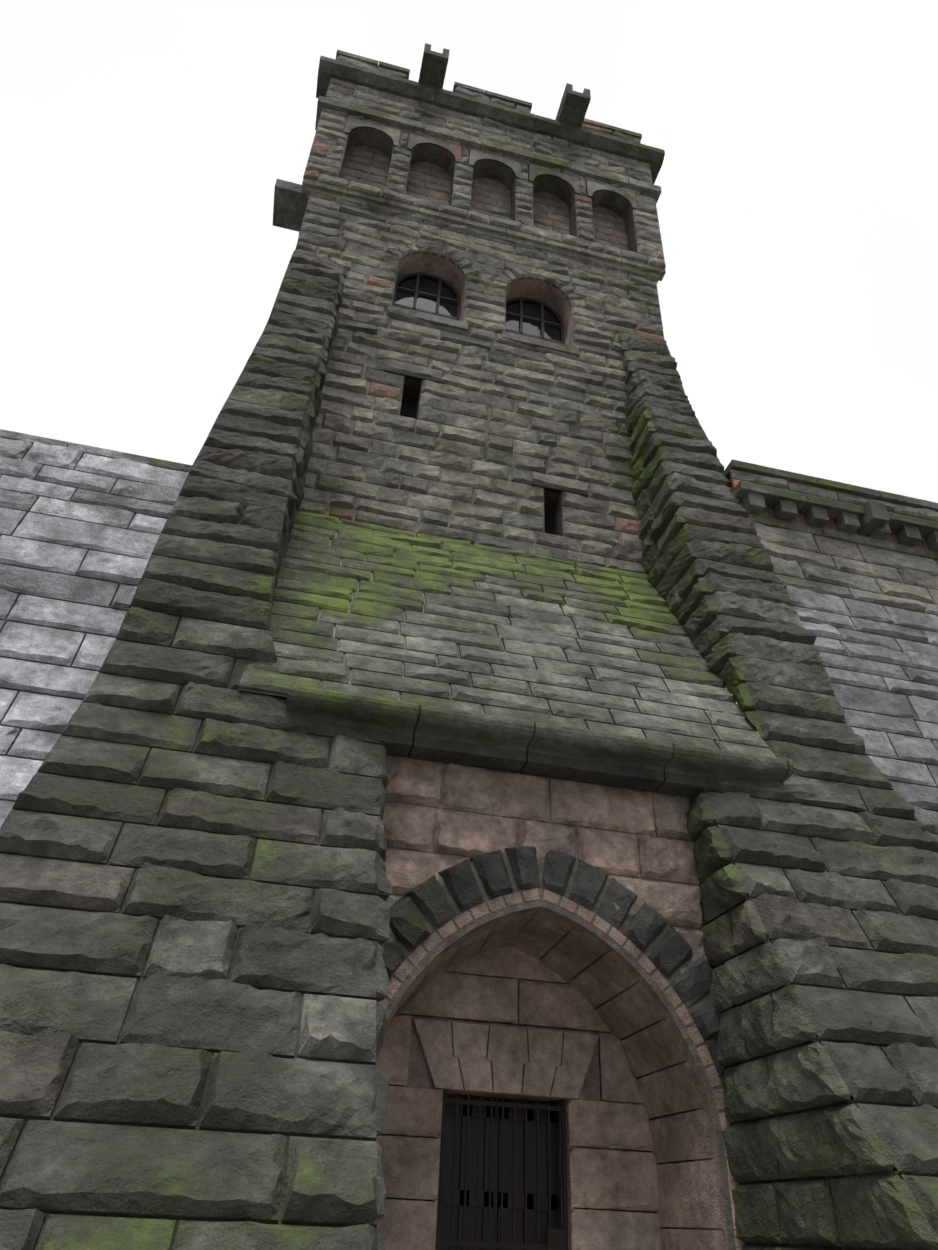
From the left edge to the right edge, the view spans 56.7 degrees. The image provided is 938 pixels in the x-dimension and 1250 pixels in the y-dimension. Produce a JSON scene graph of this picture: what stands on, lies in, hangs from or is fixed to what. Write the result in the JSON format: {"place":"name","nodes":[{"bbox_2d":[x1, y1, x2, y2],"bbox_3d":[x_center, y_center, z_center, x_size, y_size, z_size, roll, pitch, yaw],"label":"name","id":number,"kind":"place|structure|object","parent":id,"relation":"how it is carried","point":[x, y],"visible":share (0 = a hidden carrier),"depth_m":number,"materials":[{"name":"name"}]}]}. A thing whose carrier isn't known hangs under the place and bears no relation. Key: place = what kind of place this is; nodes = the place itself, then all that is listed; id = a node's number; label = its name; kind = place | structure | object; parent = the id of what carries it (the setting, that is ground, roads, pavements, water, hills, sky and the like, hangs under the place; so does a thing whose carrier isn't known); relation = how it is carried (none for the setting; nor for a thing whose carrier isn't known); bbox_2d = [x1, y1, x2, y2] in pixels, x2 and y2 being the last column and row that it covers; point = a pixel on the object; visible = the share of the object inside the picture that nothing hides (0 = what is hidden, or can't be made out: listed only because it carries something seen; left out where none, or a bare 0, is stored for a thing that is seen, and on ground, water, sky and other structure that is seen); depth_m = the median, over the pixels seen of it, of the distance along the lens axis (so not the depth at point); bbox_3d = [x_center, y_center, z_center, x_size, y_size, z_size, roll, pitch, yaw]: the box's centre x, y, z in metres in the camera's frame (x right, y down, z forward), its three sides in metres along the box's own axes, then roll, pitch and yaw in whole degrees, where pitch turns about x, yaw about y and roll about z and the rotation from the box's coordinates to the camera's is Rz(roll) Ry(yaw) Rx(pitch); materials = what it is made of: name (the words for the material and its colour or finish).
{"place":"outdoors","nodes":[
{"label":"outdoors","id":0,"kind":"place"},
{"bbox_2d":[0,250,937,1249],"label":"buttresses","id":1,"kind":"structure","parent":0,"point":[194,918],"depth_m":6.88,"materials":[{"name":"grey stone"}]},
{"bbox_2d":[273,43,695,842],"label":"tower","id":2,"kind":"structure","parent":1,"relation":"on","point":[487,205],"depth_m":17.61,"materials":[{"name":"grey stone"}]},
{"bbox_2d":[392,272,564,344],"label":"window bars","id":3,"kind":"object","parent":2,"relation":"in","point":[520,316],"depth_m":18.27,"materials":[{"name":"black metal"}]},
{"bbox_2d":[395,275,561,341],"bbox_3d":[0.215,-6.382,18.160,3.690,2.150,0.001,10,-35,-10],"label":"window","id":4,"kind":"structure","parent":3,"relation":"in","point":[428,284],"depth_m":18.39,"materials":[{"name":"glass"}]},
{"bbox_2d":[238,510,792,801],"bbox_3d":[0.367,-0.031,11.235,5.800,5.138,3.142,10,-35,-10],"label":"dam tower apron","id":5,"kind":"object","parent":1,"relation":"attached to","point":[409,644],"visible":1,"depth_m":10.11,"materials":[{"name":"grey stone"}]},
{"bbox_2d":[376,755,746,1249],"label":"arched doorway surround","id":6,"kind":"object","parent":1,"relation":"in","point":[544,942],"visible":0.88,"depth_m":8.32,"materials":[{"name":"brown stone"}]},
{"bbox_2d":[440,1094,559,1249],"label":"metal gate","id":7,"kind":"structure","parent":6,"relation":"in","point":[445,1223],"depth_m":8.20,"materials":[{"name":"black metal"}]},
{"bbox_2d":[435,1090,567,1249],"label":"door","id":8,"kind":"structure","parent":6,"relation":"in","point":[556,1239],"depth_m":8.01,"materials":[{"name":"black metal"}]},
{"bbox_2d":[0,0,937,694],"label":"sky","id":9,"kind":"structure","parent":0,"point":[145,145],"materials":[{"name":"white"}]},
{"bbox_2d":[400,395,553,533],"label":"narrow window openings","id":10,"kind":"object","parent":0,"point":[408,405],"visible":0.17,"depth_m":15.91,"materials":[{"name":"black"}]},
{"label":"ground","id":11,"kind":"structure","parent":0,"visible":0},
{"bbox_2d":[0,429,191,827],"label":"spillway wall","id":12,"kind":"structure","parent":11,"relation":"on","point":[81,526],"depth_m":9.78,"materials":[{"name":"stone"}]},
{"bbox_2d":[723,459,937,839],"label":"dam wall","id":13,"kind":"structure","parent":11,"relation":"on","point":[855,568],"depth_m":13.06,"materials":[{"name":"grey stone"}]}
]}

